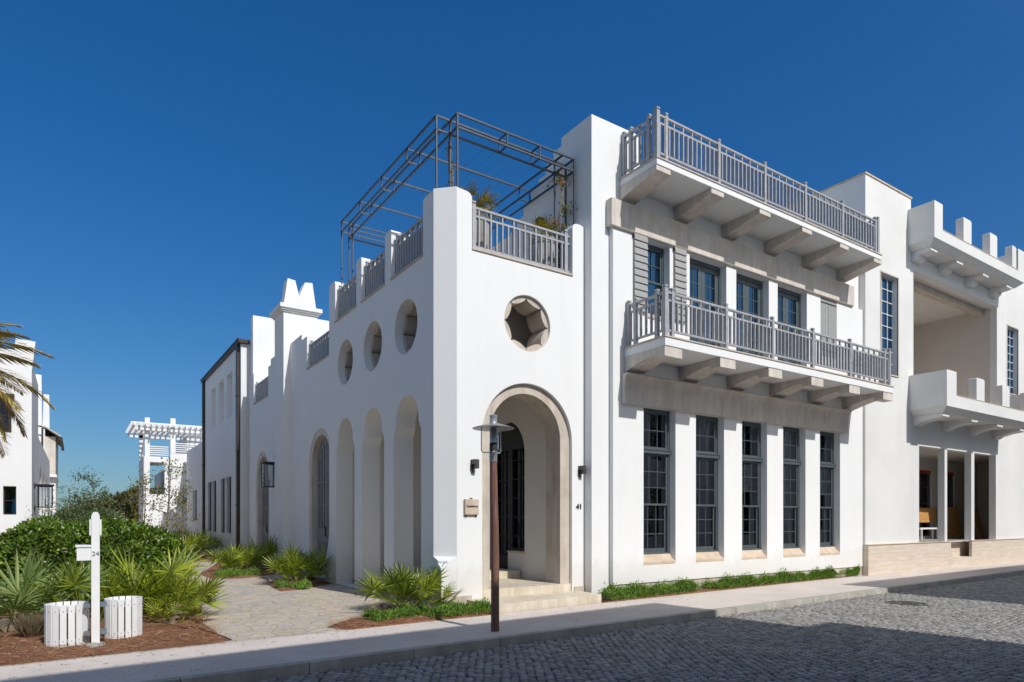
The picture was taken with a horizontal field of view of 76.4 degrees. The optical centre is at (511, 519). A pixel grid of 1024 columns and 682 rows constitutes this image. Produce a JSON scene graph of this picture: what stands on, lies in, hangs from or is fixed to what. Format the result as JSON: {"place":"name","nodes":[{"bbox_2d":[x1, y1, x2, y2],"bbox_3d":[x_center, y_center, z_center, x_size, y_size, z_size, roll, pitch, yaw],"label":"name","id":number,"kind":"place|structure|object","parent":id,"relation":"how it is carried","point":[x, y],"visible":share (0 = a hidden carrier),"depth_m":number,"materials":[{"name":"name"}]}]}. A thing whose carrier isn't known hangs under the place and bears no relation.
{"place":"outdoors","nodes":[
{"label":"outdoors","id":0,"kind":"place"},
{"bbox_2d":[0,338,49,534],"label":"lane house","id":1,"kind":"structure","parent":0,"point":[24,465],"depth_m":20.85,"materials":[{"name":"white paint"}]},
{"bbox_2d":[0,399,10,432],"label":"window","id":2,"kind":"structure","parent":1,"relation":"in","point":[8,417],"depth_m":21.02,"materials":[{"name":"black glass"}]},
{"bbox_2d":[3,486,15,514],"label":"window","id":3,"kind":"structure","parent":1,"relation":"in","point":[9,492],"depth_m":20.99,"materials":[{"name":"black glass"}]},
{"bbox_2d":[34,483,53,510],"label":"window","id":4,"kind":"structure","parent":1,"relation":"attached to","point":[43,485],"depth_m":21.99,"materials":[{"name":"black metal"}]},
{"bbox_2d":[36,374,63,514],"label":"lane house","id":5,"kind":"structure","parent":0,"point":[50,440],"depth_m":36.25,"materials":[{"name":"paint"}]},
{"bbox_2d":[45,436,57,475],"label":"bay window","id":6,"kind":"structure","parent":5,"relation":"in","point":[51,447],"depth_m":36.20,"materials":[{"name":"white paint"}]},
{"bbox_2d":[125,417,201,537],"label":"pergola","id":7,"kind":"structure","parent":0,"point":[146,429],"depth_m":44.36,"materials":[{"name":"white paint"}]},
{"bbox_2d":[0,551,466,666],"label":"court","id":8,"kind":"object","parent":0,"point":[247,616],"visible":0.15,"depth_m":13.40,"materials":[{"name":"beige stone"}]},
{"bbox_2d":[61,499,138,522],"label":"shrub","id":9,"kind":"object","parent":8,"relation":"on","point":[126,505],"visible":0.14,"depth_m":50.86,"materials":[{"name":"green plant"}]},
{"bbox_2d":[0,590,231,665],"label":"planting bed","id":10,"kind":"object","parent":8,"relation":"on","point":[71,655],"visible":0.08,"depth_m":9.61,"materials":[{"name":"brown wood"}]},
{"bbox_2d":[9,610,43,637],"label":"ornamental grass","id":11,"kind":"object","parent":10,"relation":"on","point":[31,626],"depth_m":9.85,"materials":[{"name":"plant"}]},
{"bbox_2d":[0,322,54,458],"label":"feather palm","id":12,"kind":"object","parent":10,"relation":"on","point":[5,398],"visible":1,"depth_m":13.81,"materials":[{"name":"green plant"}]},
{"bbox_2d":[14,514,60,528],"bbox_3d":[-14.201,0.854,19.616,1.775,2.020,3.369,0,0,-34],"label":"hedge","id":13,"kind":"object","parent":10,"relation":"on","point":[45,518],"visible":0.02,"depth_m":19.39,"materials":[{"name":"green plant"}]},
{"bbox_2d":[0,541,113,617],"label":"saw palmetto","id":14,"kind":"object","parent":10,"relation":"on","point":[41,567],"visible":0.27,"depth_m":11.22,"materials":[{"name":"green plant"}]},
{"bbox_2d":[0,544,114,631],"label":"saw palmetto","id":15,"kind":"object","parent":10,"relation":"on","point":[26,594],"visible":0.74,"depth_m":10.63,"materials":[{"name":"green plant"}]},
{"bbox_2d":[44,601,89,646],"bbox_3d":[-6.474,1.520,9.470,0.548,0.600,0.548,0,0,-34],"label":"slatted bin","id":16,"kind":"object","parent":10,"relation":"on","point":[66,623],"visible":0.95,"depth_m":9.26,"materials":[{"name":"white paint"}]},
{"bbox_2d":[27,476,113,521],"bbox_3d":[-14.216,0.258,21.149,2.588,3.290,2.204,0,0,-34],"label":"young tree","id":17,"kind":"object","parent":10,"relation":"on","point":[78,505],"visible":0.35,"depth_m":21.10,"materials":[{"name":"green plant"}]},
{"bbox_2d":[48,505,124,530],"bbox_3d":[-14.031,0.671,21.407,2.976,2.381,2.909,0,0,-34],"label":"round shrub","id":18,"kind":"object","parent":10,"relation":"on","point":[105,512],"visible":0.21,"depth_m":21.14,"materials":[{"name":"green plant"}]},
{"bbox_2d":[75,512,106,647],"bbox_3d":[-6.078,0.887,9.401,0.380,1.985,0.453,0,0,-34],"label":"mailbox post","id":19,"kind":"object","parent":10,"relation":"on","point":[91,551],"visible":0.94,"depth_m":9.33,"materials":[{"name":"white paint"}]},
{"bbox_2d":[27,558,159,621],"bbox_3d":[-7.268,1.233,11.555,1.914,1.214,2.173,0,0,-4],"label":"saw palmetto","id":20,"kind":"object","parent":10,"relation":"on","point":[71,583],"visible":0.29,"depth_m":10.95,"materials":[{"name":"green plant"}]},
{"bbox_2d":[0,516,194,605],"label":"hedge","id":21,"kind":"object","parent":10,"relation":"on","point":[58,540],"visible":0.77,"depth_m":13.51,"materials":[{"name":"green plant"}]},
{"bbox_2d":[68,465,126,518],"bbox_3d":[-14.577,0.001,22.975,1.657,3.805,1.346,0,0,-21],"label":"young tree","id":22,"kind":"object","parent":10,"relation":"on","point":[91,484],"visible":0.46,"depth_m":22.84,"materials":[{"name":"green plant"}]},
{"bbox_2d":[104,596,142,638],"bbox_3d":[-6.008,1.510,10.059,0.518,0.600,0.518,0,0,-34],"label":"slatted bin","id":23,"kind":"object","parent":10,"relation":"on","point":[123,616],"visible":0.86,"depth_m":9.86,"materials":[{"name":"white paint"}]},
{"bbox_2d":[61,546,229,617],"bbox_3d":[-6.764,1.177,12.021,2.760,1.325,2.251,0,0,21],"label":"saw palmetto","id":24,"kind":"object","parent":10,"relation":"on","point":[149,589],"visible":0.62,"depth_m":11.75,"materials":[{"name":"green plant"}]},
{"bbox_2d":[105,544,215,608],"bbox_3d":[-7.181,1.175,13.483,2.059,1.331,2.368,0,0,-4],"label":"saw palmetto","id":25,"kind":"object","parent":10,"relation":"on","point":[180,559],"visible":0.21,"depth_m":13.32,"materials":[{"name":"green plant"}]},
{"bbox_2d":[143,589,209,624],"bbox_3d":[-5.725,1.503,11.143,1.150,0.674,1.041,0,0,-34],"label":"saw palmetto","id":26,"kind":"object","parent":10,"relation":"on","point":[154,609],"visible":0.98,"depth_m":11.12,"materials":[{"name":"green plant"}]},
{"bbox_2d":[131,559,231,618],"bbox_3d":[-6.064,1.266,12.027,1.643,1.148,1.750,0,0,3],"label":"saw palmetto","id":27,"kind":"object","parent":10,"relation":"on","point":[188,588],"visible":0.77,"depth_m":11.88,"materials":[{"name":"green plant"}]},
{"bbox_2d":[122,468,162,524],"bbox_3d":[-18.360,-0.385,32.264,1.824,4.574,1.986,0,0,-16],"label":"sapling","id":28,"kind":"object","parent":8,"relation":"on","point":[143,490],"visible":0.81,"depth_m":32.35,"materials":[{"name":"green plant"}]},
{"bbox_2d":[195,552,219,561],"bbox_3d":[-17.791,1.834,34.419,2.900,0.092,15.000,0,0,-34],"label":"planting bed","id":29,"kind":"object","parent":8,"relation":"on","point":[204,557],"visible":0.04,"depth_m":30.10,"materials":[{"name":"brown soil"}]},
{"bbox_2d":[127,457,191,528],"bbox_3d":[-17.330,-0.604,32.290,2.895,5.019,2.478,0,0,-11],"label":"sapling","id":30,"kind":"object","parent":29,"relation":"on","point":[168,503],"visible":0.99,"depth_m":32.15,"materials":[{"name":"green plant"}]},
{"bbox_2d":[169,525,196,538],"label":"saw palmetto","id":31,"kind":"object","parent":29,"relation":"on","point":[185,531],"visible":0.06,"depth_m":39.20,"materials":[{"name":"green plant"}]},
{"bbox_2d":[168,480,199,538],"bbox_3d":[-17.113,-0.113,33.654,1.856,4.027,1.393,0,0,0],"label":"sapling","id":32,"kind":"object","parent":29,"relation":"on","point":[182,506],"visible":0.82,"depth_m":33.66,"materials":[{"name":"green plant"}]},
{"bbox_2d":[163,532,209,555],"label":"saw palmetto","id":33,"kind":"object","parent":29,"relation":"on","point":[194,540],"visible":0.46,"depth_m":30.20,"materials":[{"name":"green plant"}]},
{"bbox_2d":[172,527,210,552],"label":"saw palmetto","id":34,"kind":"object","parent":29,"relation":"on","point":[192,535],"visible":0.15,"depth_m":34.78,"materials":[{"name":"green plant"}]},
{"bbox_2d":[187,552,201,559],"bbox_3d":[-14.801,1.688,29.053,1.658,0.417,1.730,0,0,-34],"label":"juniper cover","id":35,"kind":"object","parent":29,"relation":"on","point":[195,556],"visible":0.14,"depth_m":28.96,"materials":[{"name":"green plant"}]},
{"bbox_2d":[181,530,223,555],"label":"saw palmetto","id":36,"kind":"object","parent":29,"relation":"on","point":[213,541],"visible":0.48,"depth_m":32.35,"materials":[{"name":"green plant"}]},
{"bbox_2d":[199,562,283,578],"bbox_3d":[-10.559,1.834,24.579,2.980,0.092,9.400,0,0,-34],"label":"planting bed","id":37,"kind":"object","parent":8,"relation":"on","point":[210,570],"visible":0.31,"depth_m":22.01,"materials":[{"name":"brown soil"}]},
{"bbox_2d":[202,542,270,569],"bbox_3d":[-9.531,1.299,22.330,1.867,1.156,2.330,0,0,23],"label":"saw palmetto","id":38,"kind":"object","parent":37,"relation":"on","point":[231,558],"visible":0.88,"depth_m":22.04,"materials":[{"name":"green plant"}]},
{"bbox_2d":[214,566,260,577],"bbox_3d":[-8.853,1.698,21.080,1.482,0.398,1.451,0,0,-34],"label":"juniper cover","id":39,"kind":"object","parent":37,"relation":"on","point":[231,572],"visible":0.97,"depth_m":21.08,"materials":[{"name":"green plant"}]},
{"bbox_2d":[235,542,261,563],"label":"saw palmetto","id":40,"kind":"object","parent":37,"relation":"on","point":[249,550],"visible":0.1,"depth_m":26.09,"materials":[{"name":"green plant"}]},
{"bbox_2d":[229,534,279,567],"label":"saw palmetto","id":41,"kind":"object","parent":37,"relation":"on","point":[271,546],"visible":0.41,"depth_m":23.81,"materials":[{"name":"green plant"}]},
{"bbox_2d":[187,315,328,553],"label":"house","id":42,"kind":"structure","parent":8,"relation":"on","point":[218,460],"depth_m":31.97,"materials":[{"name":"white paint"}]},
{"bbox_2d":[217,585,365,638],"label":"leaf litter","id":43,"kind":"object","parent":8,"relation":"on","point":[299,619],"visible":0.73,"depth_m":13.03,"materials":[{"name":"brown plant"}]},
{"bbox_2d":[267,577,330,590],"bbox_3d":[-6.145,1.834,18.628,1.800,0.092,3.400,0,0,-34],"label":"planting bed","id":44,"kind":"object","parent":8,"relation":"on","point":[320,582],"visible":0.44,"depth_m":18.18,"materials":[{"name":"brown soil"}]},
{"bbox_2d":[273,576,312,588],"bbox_3d":[-5.868,1.703,17.442,0.939,0.379,1.143,0,0,-34],"label":"juniper cover","id":45,"kind":"object","parent":44,"relation":"on","point":[302,584],"visible":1,"depth_m":17.28,"materials":[{"name":"green plant"}]},
{"bbox_2d":[257,539,332,582],"bbox_3d":[-6.180,1.221,18.716,2.271,1.348,2.206,0,0,-34],"label":"saw palmetto","id":46,"kind":"object","parent":44,"relation":"on","point":[293,559],"visible":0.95,"depth_m":18.37,"materials":[{"name":"green plant"}]},
{"bbox_2d":[285,545,326,579],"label":"saw palmetto","id":47,"kind":"object","parent":44,"relation":"on","point":[318,564],"visible":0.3,"depth_m":19.56,"materials":[{"name":"green plant"}]},
{"bbox_2d":[324,601,489,629],"bbox_3d":[-2.187,1.834,12.666,3.350,0.092,2.312,0,0,-34],"label":"planting bed","id":48,"kind":"object","parent":8,"relation":"on","point":[380,624],"visible":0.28,"depth_m":11.62,"materials":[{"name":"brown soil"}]},
{"bbox_2d":[350,558,463,608],"bbox_3d":[-2.223,1.291,13.000,2.183,1.099,1.992,0,0,-34],"label":"saw palmetto","id":49,"kind":"object","parent":48,"relation":"on","point":[402,588],"visible":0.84,"depth_m":12.74,"materials":[{"name":"green plant"}]},
{"bbox_2d":[361,597,490,621],"bbox_3d":[-1.538,1.715,12.345,2.641,0.434,0.971,0,0,-34],"label":"juniper cover","id":50,"kind":"object","parent":48,"relation":"on","point":[448,608],"visible":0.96,"depth_m":12.19,"materials":[{"name":"green plant"}]},
{"bbox_2d":[410,576,461,605],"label":"saw palmetto","id":51,"kind":"object","parent":48,"relation":"on","point":[446,590],"visible":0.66,"depth_m":12.89,"materials":[{"name":"green plant"}]},
{"bbox_2d":[250,106,893,614],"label":"corner house","id":52,"kind":"structure","parent":8,"relation":"on","point":[668,354],"depth_m":16.37,"materials":[{"name":"paint"}]},
{"bbox_2d":[257,452,268,563],"bbox_3d":[-10.181,-0.500,27.117,0.370,4.620,2.320,0,0,-34],"label":"courtyard door","id":53,"kind":"structure","parent":52,"relation":"in","point":[262,492],"depth_m":27.75,"materials":[{"name":"paint"}]},
{"bbox_2d":[260,461,274,487],"bbox_3d":[-9.219,-1.650,24.753,0.600,1.100,0.560,0,0,-34],"label":"wall lantern","id":54,"kind":"object","parent":52,"relation":"attached to","point":[263,463],"depth_m":24.68,"materials":[{"name":"black metal"}]},
{"bbox_2d":[310,428,328,576],"bbox_3d":[-5.900,-0.535,20.717,0.370,4.690,2.360,0,0,-34],"label":"courtyard door","id":55,"kind":"structure","parent":52,"relation":"in","point":[319,457],"depth_m":21.26,"materials":[{"name":"paint"}]},
{"bbox_2d":[345,343,352,381],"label":"petal window","id":56,"kind":"structure","parent":52,"relation":"in","point":[349,354],"depth_m":18.48,"materials":[{"name":"stone"}]},
{"bbox_2d":[371,324,381,368],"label":"petal window","id":57,"kind":"structure","parent":52,"relation":"in","point":[376,345],"depth_m":16.83,"materials":[{"name":"glass"}]},
{"bbox_2d":[403,302,416,351],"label":"petal window","id":58,"kind":"structure","parent":52,"relation":"in","point":[410,321],"depth_m":15.19,"materials":[{"name":"glass"}]},
{"bbox_2d":[341,112,574,284],"bbox_3d":[-1.805,-7.080,17.284,3.537,3.060,6.617,0,0,-34],"label":"pergola","id":59,"kind":"object","parent":52,"relation":"on","point":[506,143],"visible":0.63,"depth_m":15.51,"materials":[{"name":"grey metal"}]},
{"bbox_2d":[445,140,455,186],"bbox_3d":[-1.341,-6.897,14.063,0.232,2.658,0.290,0,0,-34],"label":"leafy vine","id":60,"kind":"object","parent":59,"relation":"attached to","point":[452,181],"visible":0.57,"depth_m":14.06,"materials":[{"name":"green plant"}]},
{"bbox_2d":[543,170,576,267],"bbox_3d":[1.242,-7.010,15.638,0.775,2.884,0.790,0,0,-21],"label":"flowering vine","id":61,"kind":"object","parent":59,"relation":"attached to","point":[561,181],"visible":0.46,"depth_m":15.66,"materials":[{"name":"green plant"}]},
{"bbox_2d":[464,498,478,516],"bbox_3d":[-0.847,-0.255,13.576,0.330,0.390,0.070,0,0,-34],"label":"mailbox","id":62,"kind":"object","parent":52,"relation":"attached to","point":[471,506],"visible":1,"depth_m":13.55,"materials":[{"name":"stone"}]},
{"bbox_2d":[471,459,478,472],"bbox_3d":[-0.772,-1.110,13.572,0.120,0.280,0.160,0,0,-34],"label":"wall sconce","id":63,"kind":"object","parent":52,"relation":"attached to","point":[474,463],"depth_m":13.54,"materials":[{"name":"metal"}]},
{"bbox_2d":[476,211,488,248],"bbox_3d":[-0.839,-6.210,14.743,0.683,1.320,0.683,0,0,-34],"label":"terrace pot","id":64,"kind":"object","parent":52,"relation":"on","point":[484,215],"visible":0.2,"depth_m":14.48,"materials":[{"name":"stone"}]},
{"bbox_2d":[461,181,509,218],"bbox_3d":[-0.803,-7.230,14.779,1.392,0.880,1.332,0,0,14],"label":"potted palm","id":65,"kind":"object","parent":64,"relation":"in","point":[480,202],"visible":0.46,"depth_m":14.49,"materials":[{"name":"green plant"}]},
{"bbox_2d":[497,422,524,568],"bbox_3d":[-0.028,-0.560,17.330,0.174,4.080,1.800,0,0,-34],"label":"entrance door","id":66,"kind":"structure","parent":52,"relation":"in","point":[511,458],"depth_m":17.33,"materials":[{"name":"black glass"}]},
{"bbox_2d":[504,296,548,351],"bbox_3d":[0.163,-4.340,14.703,1.280,1.280,0.560,0,0,-34],"label":"petal window","id":67,"kind":"structure","parent":52,"relation":"in","point":[537,321],"depth_m":14.75,"materials":[{"name":"stone"}]},
{"bbox_2d":[531,234,554,266],"bbox_3d":[0.774,-6.160,15.749,0.683,1.220,0.683,0,0,-34],"label":"terrace pot","id":68,"kind":"object","parent":52,"relation":"on","point":[543,250],"visible":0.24,"depth_m":15.46,"materials":[{"name":"stone"}]},
{"bbox_2d":[527,215,564,245],"bbox_3d":[0.787,-6.953,15.712,1.000,0.554,1.178,0,0,19],"label":"potted palm","id":69,"kind":"object","parent":68,"relation":"in","point":[543,223],"visible":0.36,"depth_m":15.42,"materials":[{"name":"green plant"}]},
{"bbox_2d":[578,465,585,477],"bbox_3d":[1.639,-1.110,15.185,0.120,0.280,0.160,0,0,-34],"label":"wall sconce","id":70,"kind":"object","parent":52,"relation":"attached to","point":[582,469],"depth_m":15.15,"materials":[{"name":"metal"}]},
{"bbox_2d":[647,244,663,315],"bbox_3d":[3.500,-5.960,16.359,0.810,1.820,0.141,0,0,-34],"label":"window","id":71,"kind":"structure","parent":52,"relation":"in","point":[655,257],"depth_m":16.44,"materials":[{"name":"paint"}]},
{"bbox_2d":[644,408,675,564],"bbox_3d":[3.592,-0.828,16.316,1.125,3.885,0.317,0,0,-34],"label":"window","id":72,"kind":"structure","parent":52,"relation":"in","point":[657,452],"depth_m":16.46,"materials":[{"name":"glass"}]},
{"bbox_2d":[690,258,719,346],"bbox_3d":[5.054,-5.475,17.409,1.460,2.790,0.100,0,0,-34],"label":"french door","id":73,"kind":"structure","parent":52,"relation":"in","point":[704,277],"depth_m":17.46,"materials":[{"name":"paint"}]},
{"bbox_2d":[696,415,723,561],"bbox_3d":[5.165,-0.828,17.369,1.125,3.885,0.317,0,0,-34],"label":"window","id":74,"kind":"structure","parent":52,"relation":"in","point":[707,456],"depth_m":17.53,"materials":[{"name":"glass"}]},
{"bbox_2d":[736,273,762,355],"bbox_3d":[6.616,-5.475,18.454,1.460,2.790,0.100,0,0,-34],"label":"french door","id":75,"kind":"structure","parent":52,"relation":"in","point":[749,291],"depth_m":18.50,"materials":[{"name":"paint"}]},
{"bbox_2d":[742,421,766,559],"bbox_3d":[6.739,-0.828,18.421,1.125,3.885,0.317,0,0,-34],"label":"window","id":76,"kind":"structure","parent":52,"relation":"in","point":[751,431],"depth_m":18.60,"materials":[{"name":"glass"}]},
{"bbox_2d":[778,287,800,364],"bbox_3d":[8.179,-5.475,19.500,1.460,2.790,0.100,0,0,-34],"label":"french door","id":77,"kind":"structure","parent":52,"relation":"in","point":[789,302],"depth_m":19.64,"materials":[{"name":"paint"}]},
{"bbox_2d":[783,426,805,556],"bbox_3d":[8.312,-0.828,19.474,1.125,3.885,0.317,0,0,-34],"label":"window","id":78,"kind":"structure","parent":52,"relation":"in","point":[791,462],"depth_m":19.65,"materials":[{"name":"glass"}]},
{"bbox_2d":[820,431,839,554],"bbox_3d":[9.886,-0.828,20.526,1.125,3.885,0.317,0,0,-34],"label":"window","id":79,"kind":"structure","parent":52,"relation":"in","point":[827,465],"depth_m":20.72,"materials":[{"name":"glass"}]},
{"bbox_2d":[0,562,1023,681],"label":"sidewalk","id":80,"kind":"structure","parent":0,"point":[163,664],"depth_m":10.47,"materials":[{"name":"grey concrete"}]},
{"bbox_2d":[472,415,513,631],"bbox_3d":[-0.310,0.068,10.777,0.694,3.605,0.694,0,0,-34],"label":"street lamp","id":81,"kind":"object","parent":80,"relation":"on","point":[493,427],"visible":1,"depth_m":10.73,"materials":[{"name":"metal"}]},
{"bbox_2d":[601,575,857,602],"bbox_3d":[6.813,1.844,18.007,11.650,0.072,0.572,0,0,-34],"label":"planting bed","id":82,"kind":"object","parent":80,"relation":"on","point":[604,600],"visible":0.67,"depth_m":16.55,"materials":[{"name":"brown soil"}]},
{"bbox_2d":[598,563,860,600],"bbox_3d":[6.727,1.629,18.077,11.534,0.561,0.648,0,0,-35],"label":"juniper cover","id":83,"kind":"object","parent":82,"relation":"on","point":[632,591],"visible":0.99,"depth_m":17.04,"materials":[{"name":"green plant"}]},
{"bbox_2d":[781,171,1023,575],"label":"neighbour house","id":84,"kind":"structure","parent":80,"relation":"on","point":[943,320],"depth_m":24.23,"materials":[{"name":"paint"}]},
{"bbox_2d":[880,270,898,377],"bbox_3d":[12.866,-6.660,22.358,1.250,3.480,0.260,0,0,-34],"label":"window","id":85,"kind":"structure","parent":84,"relation":"in","point":[886,284],"depth_m":22.53,"materials":[{"name":"white paint"}]},
{"bbox_2d":[919,470,930,535],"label":"window","id":86,"kind":"structure","parent":84,"relation":"in","point":[924,475],"depth_m":29.24,"materials":[{"name":"glass"}]},
{"bbox_2d":[919,508,935,521],"bbox_3d":[18.006,-0.190,28.612,2.550,0.640,0.100,0,0,-34],"label":"plywood sheet","id":87,"kind":"object","parent":84,"relation":"on","point":[926,514],"visible":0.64,"depth_m":28.88,"materials":[{"name":"brown wood"}]},
{"bbox_2d":[919,527,937,539],"bbox_3d":[18.149,0.615,28.443,1.800,0.510,0.260,0,0,-34],"label":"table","id":88,"kind":"object","parent":84,"relation":"on","point":[921,533],"visible":0.6,"depth_m":28.38,"materials":[{"name":"white paint"}]},
{"bbox_2d":[947,472,953,506],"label":"window","id":89,"kind":"structure","parent":84,"relation":"in","point":[950,475],"depth_m":30.61,"materials":[{"name":"glass"}]},
{"bbox_2d":[947,507,962,538],"bbox_3d":[20.071,0.150,29.753,1.850,1.440,0.240,0,0,-34],"label":"plywood sheet","id":90,"kind":"object","parent":84,"relation":"on","point":[954,530],"visible":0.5,"depth_m":29.88,"materials":[{"name":"brown wood"}]},
{"bbox_2d":[974,507,983,538],"bbox_3d":[21.331,0.150,29.802,0.600,1.440,0.320,0,0,-34],"label":"plywood sheet","id":91,"kind":"object","parent":84,"relation":"on","point":[978,525],"visible":0.86,"depth_m":29.79,"materials":[{"name":"brown wood"}]},
{"bbox_2d":[1007,324,1018,394],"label":"window","id":92,"kind":"structure","parent":84,"relation":"in","point":[1010,333],"depth_m":28.41,"materials":[{"name":"white paint"}]},
{"bbox_2d":[0,0,1023,509],"label":"sky","id":93,"kind":"structure","parent":0,"point":[167,166],"materials":[{"name":"blue"}]},
{"bbox_2d":[249,574,1023,681],"bbox_3d":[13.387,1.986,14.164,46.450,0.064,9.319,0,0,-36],"label":"paving","id":94,"kind":"structure","parent":0,"point":[946,635],"depth_m":9.79,"materials":[{"name":"grey stone"}]},
{"bbox_2d":[886,601,927,605],"bbox_3d":[9.267,1.977,15.283,0.860,0.036,0.860,0,0,-34],"label":"drain grate","id":95,"kind":"object","parent":94,"relation":"on","point":[908,603],"visible":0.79,"depth_m":15.20,"materials":[{"name":"metal"}]},
{"label":"ground","id":96,"kind":"structure","parent":0,"visible":0},
{"bbox_2d":[103,485,138,513],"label":"dune scrub","id":97,"kind":"object","parent":96,"relation":"on","point":[117,497],"visible":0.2,"depth_m":55.41,"materials":[{"name":"green plant"}]},
{"bbox_2d":[140,569,1023,681],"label":"kerb","id":98,"kind":"structure","parent":96,"relation":"on","point":[277,671],"depth_m":10.21,"materials":[{"name":"concrete"}]}
]}

